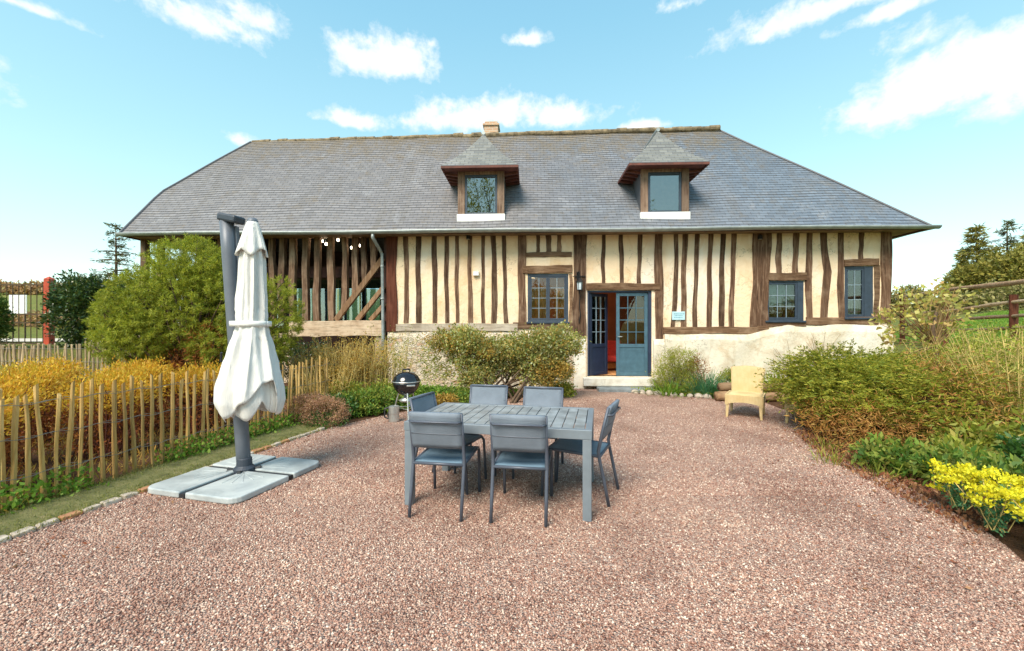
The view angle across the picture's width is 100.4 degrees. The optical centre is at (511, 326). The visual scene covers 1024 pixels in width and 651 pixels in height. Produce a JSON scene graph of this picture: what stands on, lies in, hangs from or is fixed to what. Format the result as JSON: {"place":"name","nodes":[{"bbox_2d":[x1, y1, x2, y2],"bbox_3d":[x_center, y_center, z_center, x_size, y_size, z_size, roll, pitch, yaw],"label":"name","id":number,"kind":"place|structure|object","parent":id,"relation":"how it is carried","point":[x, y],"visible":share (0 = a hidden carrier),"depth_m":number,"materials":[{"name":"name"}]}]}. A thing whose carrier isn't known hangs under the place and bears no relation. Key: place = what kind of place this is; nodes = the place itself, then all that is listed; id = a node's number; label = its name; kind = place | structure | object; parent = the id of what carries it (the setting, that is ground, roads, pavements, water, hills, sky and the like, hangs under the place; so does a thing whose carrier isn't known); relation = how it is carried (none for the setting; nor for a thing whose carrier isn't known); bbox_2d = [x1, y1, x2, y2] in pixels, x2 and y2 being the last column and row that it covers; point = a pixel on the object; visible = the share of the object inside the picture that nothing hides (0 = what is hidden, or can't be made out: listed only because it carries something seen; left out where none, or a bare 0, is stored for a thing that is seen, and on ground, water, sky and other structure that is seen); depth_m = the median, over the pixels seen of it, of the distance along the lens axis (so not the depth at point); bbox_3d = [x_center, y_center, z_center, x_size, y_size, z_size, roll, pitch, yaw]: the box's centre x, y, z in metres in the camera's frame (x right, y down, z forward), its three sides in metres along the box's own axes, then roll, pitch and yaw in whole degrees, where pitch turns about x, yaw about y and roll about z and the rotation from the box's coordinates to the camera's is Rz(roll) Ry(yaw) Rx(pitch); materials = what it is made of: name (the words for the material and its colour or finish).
{"place":"outdoors","nodes":[
{"label":"outdoors","id":0,"kind":"place"},
{"bbox_2d":[0,344,290,512],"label":"rough grass","id":1,"kind":"structure","parent":0,"point":[109,470],"depth_m":5.22,"materials":[{"name":"green grass blades"}]},
{"bbox_2d":[0,389,1023,650],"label":"gravel","id":2,"kind":"structure","parent":0,"point":[588,395],"depth_m":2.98,"materials":[{"name":"gravel"}]},
{"bbox_2d":[148,212,318,503],"bbox_3d":[-2.827,0.183,4.450,1.100,2.789,1.140,0,0,15],"label":"cantilever parasol","id":3,"kind":"object","parent":2,"relation":"on","point":[249,382],"visible":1,"depth_m":4.29,"materials":[{"name":"white cloth"},{"name":"dark grey painted metal"},{"name":"light grey concrete"}]},
{"bbox_2d":[384,405,398,422],"bbox_3d":[-1.994,1.449,7.129,0.228,0.261,0.175,0,0,21],"label":"metal canister","id":4,"kind":"object","parent":2,"relation":"on","point":[393,414],"visible":1,"depth_m":7.05,"materials":[{"name":"metal"}]},
{"bbox_2d":[387,369,420,418],"bbox_3d":[-1.807,1.146,7.284,0.609,0.866,0.511,0,0,-20],"label":"kettle barbecue","id":5,"kind":"object","parent":2,"relation":"on","point":[405,384],"visible":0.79,"depth_m":7.15,"materials":[{"name":"black metal"}]},
{"bbox_2d":[408,411,480,521],"bbox_3d":[-0.583,1.139,3.800,0.475,0.880,0.671,0,0,9],"label":"garden chair","id":6,"kind":"object","parent":2,"relation":"on","point":[439,437],"visible":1,"depth_m":3.54,"materials":[{"name":"metal"}]},
{"bbox_2d":[409,391,486,494],"bbox_3d":[-0.649,1.139,4.327,0.671,0.880,0.475,0,0,20],"label":"garden chair","id":7,"kind":"object","parent":2,"relation":"on","point":[424,402],"visible":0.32,"depth_m":4.40,"materials":[{"name":"metal"}]},
{"bbox_2d":[454,384,507,475],"bbox_3d":[-0.335,1.139,4.872,0.475,0.880,0.671,0,0,11],"label":"garden chair","id":8,"kind":"object","parent":2,"relation":"on","point":[487,394],"visible":0.31,"depth_m":5.14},
{"bbox_2d":[404,402,593,521],"bbox_3d":[-0.055,1.209,4.100,1.640,0.742,0.990,0,0,12],"label":"garden table","id":9,"kind":"object","parent":2,"relation":"on","point":[476,419],"visible":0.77,"depth_m":3.78,"materials":[{"name":"grey paint"}]},
{"bbox_2d":[7,398,1023,630],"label":"fallen leaves","id":10,"kind":"object","parent":2,"relation":"on","point":[967,587],"visible":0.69,"depth_m":3.56,"materials":[{"name":"plant"}]},
{"bbox_2d":[489,414,552,526],"bbox_3d":[0.097,1.139,3.700,0.475,0.880,0.671,0,0,9],"label":"garden chair","id":11,"kind":"object","parent":2,"relation":"on","point":[518,441],"visible":1,"depth_m":3.44,"materials":[{"name":"metal"}]},
{"bbox_2d":[512,386,563,482],"bbox_3d":[0.300,1.139,4.694,0.475,0.880,0.671,0,0,13],"label":"garden chair","id":12,"kind":"object","parent":2,"relation":"on","point":[542,396],"visible":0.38,"depth_m":4.95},
{"bbox_2d":[540,399,620,506],"bbox_3d":[0.662,1.139,4.064,0.671,0.880,0.475,0,0,24],"label":"garden chair","id":13,"kind":"object","parent":2,"relation":"on","point":[575,446],"visible":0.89,"depth_m":3.98,"materials":[{"name":"metal"}]},
{"bbox_2d":[631,389,711,398],"bbox_3d":[3.623,1.551,9.799,1.754,0.144,0.196,0,0,28],"label":"bed edging","id":14,"kind":"object","parent":2,"relation":"on","point":[650,392],"visible":0.82,"depth_m":9.74,"materials":[{"name":"stone"}]},
{"bbox_2d":[725,365,765,420],"bbox_3d":[4.189,1.148,7.642,0.586,0.864,0.738,0,0,34],"label":"wicker chair","id":15,"kind":"object","parent":2,"relation":"on","point":[743,385],"visible":0.97,"depth_m":7.74,"materials":[{"name":"wicker"}]},
{"bbox_2d":[785,369,826,424],"bbox_3d":[4.936,1.148,7.056,0.586,0.864,0.738,0,0,45],"label":"wicker chair","id":16,"kind":"object","parent":2,"relation":"on","point":[787,413],"visible":0.1,"depth_m":6.98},
{"bbox_2d":[801,444,856,465],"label":"grass tuft","id":17,"kind":"object","parent":2,"relation":"on","point":[832,457],"visible":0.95,"depth_m":4.94,"materials":[{"name":"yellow plant"}]},
{"bbox_2d":[848,455,923,487],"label":"grass tuft","id":18,"kind":"object","parent":2,"relation":"on","point":[876,469],"visible":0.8,"depth_m":4.49,"materials":[{"name":"green plant"}]},
{"bbox_2d":[794,425,1016,533],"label":"leaf litter","id":19,"kind":"object","parent":2,"relation":"on","point":[930,506],"visible":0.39,"depth_m":4.18,"materials":[{"name":"plant"}]},
{"bbox_2d":[0,289,1023,560],"bbox_3d":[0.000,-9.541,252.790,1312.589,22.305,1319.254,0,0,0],"label":"ground","id":20,"kind":"structure","parent":0,"point":[1012,539],"depth_m":6.89,"materials":[{"name":"soil"}]},
{"bbox_2d":[0,293,16,349],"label":"gateside bush","id":21,"kind":"object","parent":20,"relation":"on","point":[5,329],"visible":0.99,"depth_m":12.61,"materials":[{"name":"green plant"}]},
{"bbox_2d":[9,295,26,337],"bbox_3d":[-24.313,-0.463,21.030,0.860,2.220,0.100,0,0,0],"label":"notice board","id":22,"kind":"object","parent":20,"relation":"on","point":[21,303],"visible":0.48,"depth_m":20.98,"materials":[{"name":"white paint"}]},
{"bbox_2d":[0,281,42,343],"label":"iron gate","id":23,"kind":"structure","parent":20,"relation":"on","point":[24,313],"depth_m":14.59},
{"bbox_2d":[2,391,51,481],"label":"golden shrub","id":24,"kind":"object","parent":20,"relation":"on","point":[8,420],"visible":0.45,"depth_m":4.09,"materials":[{"name":"yellow plant"}]},
{"bbox_2d":[0,368,61,467],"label":"golden shrub","id":25,"kind":"object","parent":20,"relation":"on","point":[12,388],"visible":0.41,"depth_m":4.84,"materials":[{"name":"yellow plant"}]},
{"bbox_2d":[0,356,80,448],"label":"golden shrub","id":26,"kind":"object","parent":20,"relation":"on","point":[35,373],"visible":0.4,"depth_m":5.69,"materials":[{"name":"yellow plant"}]},
{"bbox_2d":[2,351,90,427],"bbox_3d":[-7.277,1.016,6.748,1.298,1.282,1.108,0,0,0],"label":"golden shrub","id":27,"kind":"object","parent":20,"relation":"on","point":[67,364],"visible":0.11,"depth_m":6.67,"materials":[{"name":"yellow plant"}]},
{"bbox_2d":[2,309,91,328],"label":"lane hedgerow","id":28,"kind":"object","parent":20,"relation":"on","point":[33,319],"visible":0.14,"depth_m":28.99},
{"bbox_2d":[43,276,55,344],"bbox_3d":[-15.694,-0.370,14.500,0.280,2.700,0.220,0,0,0],"label":"gate post","id":29,"kind":"object","parent":20,"relation":"on","point":[46,340],"visible":0.35,"depth_m":14.41,"materials":[{"name":"orange paint"}]},
{"bbox_2d":[0,341,154,376],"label":"paling fence","id":30,"kind":"object","parent":20,"relation":"on","point":[33,351],"visible":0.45,"depth_m":10.92,"materials":[{"name":"wood"}]},
{"bbox_2d":[0,275,168,294],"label":"ridge treeline","id":31,"kind":"object","parent":20,"relation":"on","point":[21,289],"visible":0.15,"depth_m":79.33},
{"bbox_2d":[31,269,155,348],"bbox_3d":[-13.421,-0.503,14.175,3.724,2.806,2.001,0,0,-15],"label":"laurel bush","id":32,"kind":"object","parent":20,"relation":"on","point":[71,303],"visible":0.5,"depth_m":13.57,"materials":[{"name":"green plant"}]},
{"bbox_2d":[39,366,165,462],"bbox_3d":[-5.024,1.046,5.245,1.282,1.127,1.167,0,0,0],"label":"golden shrub","id":33,"kind":"object","parent":20,"relation":"on","point":[107,406],"visible":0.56,"depth_m":5.15,"materials":[{"name":"yellow plant"}]},
{"bbox_2d":[85,222,139,287],"bbox_3d":[-33.488,-4.792,36.397,4.089,8.093,3.933,0,0,-33],"label":"conifer tree","id":34,"kind":"object","parent":20,"relation":"on","point":[116,254],"visible":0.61,"depth_m":35.88,"materials":[{"name":"green plant"}]},
{"bbox_2d":[84,358,183,439],"bbox_3d":[-5.521,1.027,6.212,1.237,1.235,1.155,0,0,0],"label":"golden shrub","id":35,"kind":"object","parent":20,"relation":"on","point":[136,366],"visible":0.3,"depth_m":6.16,"materials":[{"name":"yellow plant"}]},
{"bbox_2d":[90,354,183,419],"bbox_3d":[-6.247,1.055,7.104,1.332,1.226,1.161,0,0,0],"label":"golden shrub","id":36,"kind":"object","parent":20,"relation":"on","point":[156,363],"visible":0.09,"depth_m":7.10,"materials":[{"name":"yellow plant"}]},
{"bbox_2d":[0,413,300,514],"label":"fence foot weeds","id":37,"kind":"object","parent":20,"relation":"on","point":[35,490],"visible":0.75,"depth_m":4.17,"materials":[{"name":"green plant"}]},
{"bbox_2d":[0,423,319,535],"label":"grass strip","id":38,"kind":"object","parent":20,"relation":"on","point":[21,516],"depth_m":4.18,"materials":[{"name":"plant"}]},
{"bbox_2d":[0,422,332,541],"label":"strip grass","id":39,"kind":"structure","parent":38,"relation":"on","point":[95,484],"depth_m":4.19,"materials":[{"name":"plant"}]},
{"bbox_2d":[0,427,324,543],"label":"stone edging","id":40,"kind":"object","parent":20,"relation":"on","point":[73,515],"visible":0.7,"depth_m":3.70,"materials":[{"name":"grey stone"}]},
{"bbox_2d":[0,355,332,513],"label":"paling fence","id":41,"kind":"object","parent":20,"relation":"on","point":[70,430],"visible":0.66,"depth_m":4.46,"materials":[{"name":"wood"}]},
{"bbox_2d":[153,359,230,433],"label":"golden shrub","id":42,"kind":"object","parent":20,"relation":"on","point":[199,371],"visible":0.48,"depth_m":6.34,"materials":[{"name":"yellow plant"}]},
{"bbox_2d":[80,231,306,413],"bbox_3d":[-5.765,-0.084,7.798,3.712,3.399,1.984,0,0,0],"label":"dwarf pine","id":43,"kind":"object","parent":20,"relation":"on","point":[196,333],"visible":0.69,"depth_m":7.46,"materials":[{"name":"green plant"}]},
{"bbox_2d":[279,392,322,424],"bbox_3d":[-3.463,1.410,6.985,0.790,0.688,0.696,0,0,0],"label":"heath","id":44,"kind":"object","parent":20,"relation":"on","point":[297,399],"visible":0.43,"depth_m":6.86,"materials":[{"name":"brown plant"}]},
{"bbox_2d":[280,339,339,391],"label":"dark bush","id":45,"kind":"object","parent":20,"relation":"on","point":[300,350],"visible":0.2,"depth_m":10.00,"materials":[{"name":"green plant"}]},
{"bbox_2d":[284,343,344,396],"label":"straw stems","id":46,"kind":"object","parent":20,"relation":"on","point":[301,361],"visible":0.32,"depth_m":8.64,"materials":[{"name":"beige plant"}]},
{"bbox_2d":[293,391,337,421],"bbox_3d":[-3.284,1.383,7.115,0.878,0.681,0.756,0,0,0],"label":"heath","id":47,"kind":"object","parent":20,"relation":"on","point":[316,394],"visible":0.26,"depth_m":7.06,"materials":[{"name":"brown plant"}]},
{"bbox_2d":[296,392,350,428],"bbox_3d":[-2.979,1.392,6.837,0.802,0.694,0.774,0,0,-37],"label":"heath","id":48,"kind":"object","parent":20,"relation":"on","point":[336,419],"visible":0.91,"depth_m":6.74,"materials":[{"name":"brown plant"}]},
{"bbox_2d":[293,359,358,396],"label":"straw stems","id":49,"kind":"object","parent":20,"relation":"on","point":[343,372],"visible":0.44,"depth_m":8.07,"materials":[{"name":"beige plant"}]},
{"bbox_2d":[317,389,359,419],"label":"perennial","id":50,"kind":"object","parent":20,"relation":"on","point":[354,406],"visible":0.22,"depth_m":7.42,"materials":[{"name":"green plant"}]},
{"bbox_2d":[308,331,373,390],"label":"straw stems","id":51,"kind":"object","parent":20,"relation":"on","point":[338,358],"visible":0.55,"depth_m":8.72,"materials":[{"name":"beige plant"}]},
{"bbox_2d":[319,377,366,394],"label":"perennial","id":52,"kind":"object","parent":20,"relation":"on","point":[356,385],"visible":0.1,"depth_m":8.11,"materials":[{"name":"green plant"}]},
{"bbox_2d":[335,387,387,417],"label":"perennial","id":53,"kind":"object","parent":20,"relation":"on","point":[364,397],"visible":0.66,"depth_m":7.59,"materials":[{"name":"green plant"}]},
{"bbox_2d":[335,335,395,391],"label":"straw stems","id":54,"kind":"object","parent":20,"relation":"on","point":[369,371],"visible":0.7,"depth_m":8.90,"materials":[{"name":"beige plant"}]},
{"bbox_2d":[355,382,403,413],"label":"perennial","id":55,"kind":"object","parent":20,"relation":"on","point":[390,398],"visible":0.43,"depth_m":7.92,"materials":[{"name":"green plant"}]},
{"bbox_2d":[353,323,420,387],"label":"straw stems","id":56,"kind":"object","parent":20,"relation":"on","point":[395,357],"visible":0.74,"depth_m":9.22,"materials":[{"name":"yellow plant"}]},
{"bbox_2d":[285,386,522,416],"bbox_3d":[-2.628,1.512,9.006,7.736,0.168,3.620,0,0,0],"label":"bed ground cover","id":57,"kind":"object","parent":20,"relation":"on","point":[286,390],"visible":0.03,"depth_m":8.27,"materials":[{"name":"green plant"}]},
{"bbox_2d":[409,382,449,396],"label":"perennial","id":58,"kind":"object","parent":20,"relation":"on","point":[430,389],"visible":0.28,"depth_m":8.52,"materials":[{"name":"green plant"}]},
{"bbox_2d":[435,391,459,404],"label":"perennial","id":59,"kind":"object","parent":20,"relation":"on","point":[441,399],"visible":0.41,"depth_m":8.18,"materials":[{"name":"yellow plant"}]},
{"bbox_2d":[433,382,469,402],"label":"perennial","id":60,"kind":"object","parent":20,"relation":"on","point":[465,395],"visible":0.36,"depth_m":8.65,"materials":[{"name":"green plant"}]},
{"bbox_2d":[417,320,591,402],"bbox_3d":[-0.198,0.719,9.346,3.893,1.781,1.358,0,0,0],"label":"clipped shrub","id":61,"kind":"object","parent":20,"relation":"on","point":[540,355],"visible":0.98,"depth_m":9.09,"materials":[{"name":"green plant"}]},
{"bbox_2d":[115,121,941,392],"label":"timber framed house","id":62,"kind":"structure","parent":20,"relation":"on","point":[646,232],"depth_m":11.16,"materials":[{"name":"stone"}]},
{"bbox_2d":[527,274,569,323],"bbox_3d":[0.937,-0.738,11.132,1.108,1.298,0.160,0,0,2],"label":"window","id":63,"kind":"structure","parent":62,"relation":"in","point":[547,320],"depth_m":11.13,"materials":[{"name":"blue paint"}]},
{"bbox_2d":[573,271,584,321],"bbox_3d":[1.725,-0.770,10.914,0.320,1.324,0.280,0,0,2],"label":"wall lantern","id":64,"kind":"object","parent":62,"relation":"attached to","point":[579,281],"depth_m":10.86,"materials":[{"name":"black metal"}]},
{"bbox_2d":[589,293,607,375],"bbox_3d":[2.292,0.191,11.361,0.686,2.163,0.058,0,0,-36],"label":"door","id":65,"kind":"structure","parent":62,"relation":"in","point":[598,303],"depth_m":11.35,"materials":[{"name":"blue paint"}]},
{"bbox_2d":[608,340,621,361],"bbox_3d":[2.886,0.847,12.717,0.800,0.878,0.798,0,0,22],"label":"armchair","id":66,"kind":"object","parent":62,"relation":"on","point":[611,350],"visible":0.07,"depth_m":12.87,"materials":[{"name":"red fabric"}]},
{"bbox_2d":[616,293,647,375],"bbox_3d":[3.118,0.191,11.077,0.808,2.163,0.110,0,0,2],"label":"door","id":67,"kind":"structure","parent":62,"relation":"in","point":[631,359],"depth_m":11.10,"materials":[{"name":"blue paint"}]},
{"bbox_2d":[765,281,805,321],"bbox_3d":[6.947,-0.647,10.885,1.000,1.064,0.160,0,0,2],"label":"window","id":68,"kind":"structure","parent":62,"relation":"in","point":[798,295],"depth_m":10.87,"materials":[{"name":"blue paint"}]},
{"bbox_2d":[844,266,874,318],"bbox_3d":[8.777,-0.864,10.810,0.752,1.348,0.160,0,0,2],"label":"window","id":69,"kind":"structure","parent":62,"relation":"in","point":[866,284],"depth_m":10.80,"materials":[{"name":"blue paint"}]},
{"bbox_2d":[547,380,577,397],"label":"perennial","id":70,"kind":"object","parent":20,"relation":"on","point":[569,391],"visible":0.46,"depth_m":9.62,"materials":[{"name":"green plant"}]},
{"bbox_2d":[637,377,689,397],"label":"strappy plant","id":71,"kind":"object","parent":20,"relation":"on","point":[665,388],"visible":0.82,"depth_m":9.80,"materials":[{"name":"green plant"}]},
{"bbox_2d":[645,345,702,393],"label":"bush","id":72,"kind":"object","parent":20,"relation":"on","point":[676,368],"visible":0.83,"depth_m":10.12,"materials":[{"name":"green plant"}]},
{"bbox_2d":[683,353,710,390],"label":"russet bush","id":73,"kind":"object","parent":20,"relation":"on","point":[697,359],"visible":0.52,"depth_m":10.08,"materials":[{"name":"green plant"}]},
{"bbox_2d":[668,368,730,396],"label":"strappy plant","id":74,"kind":"object","parent":20,"relation":"on","point":[708,385],"visible":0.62,"depth_m":9.73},
{"bbox_2d":[714,365,734,382],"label":"yellow shrub","id":75,"kind":"object","parent":20,"relation":"on","point":[726,375],"visible":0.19,"depth_m":10.04,"materials":[{"name":"green plant"}]},
{"bbox_2d":[713,391,787,401],"bbox_3d":[5.174,1.480,9.100,1.663,0.217,0.239,0,0,0],"label":"edging log","id":76,"kind":"object","parent":20,"relation":"on","point":[719,395],"visible":0.3,"depth_m":9.02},
{"bbox_2d":[717,382,788,391],"bbox_3d":[5.174,1.290,9.160,1.463,0.197,0.218,0,0,0],"label":"edging log","id":77,"kind":"object","parent":76,"relation":"on","point":[724,386],"visible":0.27,"depth_m":9.10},
{"bbox_2d":[752,338,1023,452],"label":"spreading evergreen","id":78,"kind":"object","parent":20,"relation":"on","point":[852,392],"visible":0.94,"depth_m":5.60,"materials":[{"name":"green plant"}]},
{"bbox_2d":[847,431,942,478],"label":"bank plant","id":79,"kind":"object","parent":20,"relation":"on","point":[882,451],"visible":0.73,"depth_m":4.60,"materials":[{"name":"green plant"}]},
{"bbox_2d":[774,341,1023,521],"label":"bank ground cover","id":80,"kind":"object","parent":20,"relation":"on","point":[928,437],"visible":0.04,"depth_m":5.60,"materials":[{"name":"green plant"}]},
{"bbox_2d":[868,277,979,362],"bbox_3d":[7.980,-0.026,8.304,1.882,1.892,1.207,0,0,0],"label":"young tree","id":81,"kind":"object","parent":20,"relation":"on","point":[935,326],"visible":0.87,"depth_m":8.26,"materials":[{"name":"green plant"}]},
{"bbox_2d":[901,433,999,489],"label":"bank plant","id":82,"kind":"object","parent":20,"relation":"on","point":[951,457],"visible":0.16,"depth_m":4.24,"materials":[{"name":"green plant"}]},
{"bbox_2d":[891,279,1023,317],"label":"hedgerow","id":83,"kind":"object","parent":20,"relation":"on","point":[1002,296],"visible":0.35,"depth_m":31.66,"materials":[{"name":"green plant"}]},
{"bbox_2d":[899,330,1021,390],"bbox_3d":[6.890,0.533,6.596,1.468,0.991,1.229,0,0,0],"label":"yellow stem shrub","id":84,"kind":"object","parent":20,"relation":"on","point":[936,350],"visible":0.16,"depth_m":6.70,"materials":[{"name":"green plant"}]},
{"bbox_2d":[899,279,1023,349],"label":"rail fence","id":85,"kind":"object","parent":20,"relation":"on","point":[1013,302],"visible":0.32,"depth_m":8.65,"materials":[{"name":"red wood"}]},
{"bbox_2d":[922,458,1002,509],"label":"yellow flowers","id":86,"kind":"object","parent":20,"relation":"on","point":[955,500],"visible":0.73,"depth_m":3.60,"materials":[{"name":"plant"}]},
{"bbox_2d":[916,429,1008,461],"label":"bank plant","id":87,"kind":"object","parent":20,"relation":"on","point":[953,437],"visible":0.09,"depth_m":4.46,"materials":[{"name":"green plant"}]},
{"bbox_2d":[940,262,999,307],"bbox_3d":[41.258,-3.600,37.982,4.494,4.510,3.767,0,0,0],"label":"round tree","id":88,"kind":"object","parent":20,"relation":"on","point":[959,274],"visible":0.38,"depth_m":37.69,"materials":[{"name":"green plant"}]},
{"bbox_2d":[923,415,1022,450],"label":"bank plant","id":89,"kind":"object","parent":20,"relation":"on","point":[989,439],"visible":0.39,"depth_m":4.66,"materials":[{"name":"green plant"}]},
{"bbox_2d":[942,222,1006,276],"bbox_3d":[43.793,-5.654,39.792,5.136,8.245,5.657,0,0,29],"label":"conifer tree","id":90,"kind":"object","parent":20,"relation":"on","point":[975,250],"visible":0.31,"depth_m":39.81,"materials":[{"name":"green plant"}]},
{"bbox_2d":[932,322,1023,409],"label":"yellow stem shrub","id":91,"kind":"object","parent":20,"relation":"on","point":[986,354],"visible":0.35,"depth_m":5.73,"materials":[{"name":"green plant"}]},
{"bbox_2d":[936,321,1023,419],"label":"yellow stem shrub","id":92,"kind":"object","parent":20,"relation":"on","point":[1019,373],"visible":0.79,"depth_m":5.24,"materials":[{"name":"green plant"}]},
{"bbox_2d":[941,470,1023,536],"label":"yellow flowers","id":93,"kind":"object","parent":20,"relation":"on","point":[992,494],"visible":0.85,"depth_m":3.22,"materials":[{"name":"plant"}]},
{"bbox_2d":[942,317,1023,366],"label":"yellow stem shrub","id":94,"kind":"object","parent":20,"relation":"on","point":[986,331],"visible":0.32,"depth_m":7.50,"materials":[{"name":"green plant"}]},
{"bbox_2d":[953,448,1023,497],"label":"bank plant","id":95,"kind":"object","parent":20,"relation":"on","point":[1013,465],"visible":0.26,"depth_m":3.90,"materials":[{"name":"green plant"}]},
{"bbox_2d":[954,467,1023,523],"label":"yellow flowers","id":96,"kind":"object","parent":20,"relation":"on","point":[1019,479],"visible":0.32,"depth_m":3.47,"materials":[{"name":"plant"}]},
{"bbox_2d":[962,250,1023,309],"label":"round tree","id":97,"kind":"object","parent":20,"relation":"on","point":[982,263],"visible":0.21,"depth_m":36.78,"materials":[{"name":"green plant"}]},
{"bbox_2d":[980,242,1023,307],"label":"round tree","id":98,"kind":"object","parent":20,"relation":"on","point":[1015,259],"visible":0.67,"depth_m":35.30,"materials":[{"name":"green plant"}]},
{"bbox_2d":[985,422,1023,461],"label":"bank plant","id":99,"kind":"object","parent":20,"relation":"on","point":[1014,445],"visible":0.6,"depth_m":4.19,"materials":[{"name":"green plant"}]},
{"bbox_2d":[988,218,1023,253],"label":"conifer tree","id":100,"kind":"object","parent":20,"relation":"on","point":[1003,233],"visible":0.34,"depth_m":41.88,"materials":[{"name":"green plant"}]},
{"bbox_2d":[996,484,1023,532],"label":"yellow flowers","id":101,"kind":"object","parent":20,"relation":"on","point":[1012,494],"visible":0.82,"depth_m":3.02,"materials":[{"name":"plant"}]},
{"bbox_2d":[1001,407,1023,437],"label":"bank plant","id":102,"kind":"object","parent":20,"relation":"on","point":[1018,431],"visible":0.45,"depth_m":4.65,"materials":[{"name":"green plant"}]},
{"bbox_2d":[0,0,1023,303],"label":"sky","id":103,"kind":"structure","parent":0,"point":[916,107],"materials":[{"name":"blue"}]},
{"bbox_2d":[893,310,1023,348],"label":"meadow grass","id":104,"kind":"structure","parent":0,"point":[987,323],"depth_m":16.63,"materials":[{"name":"green plant"}]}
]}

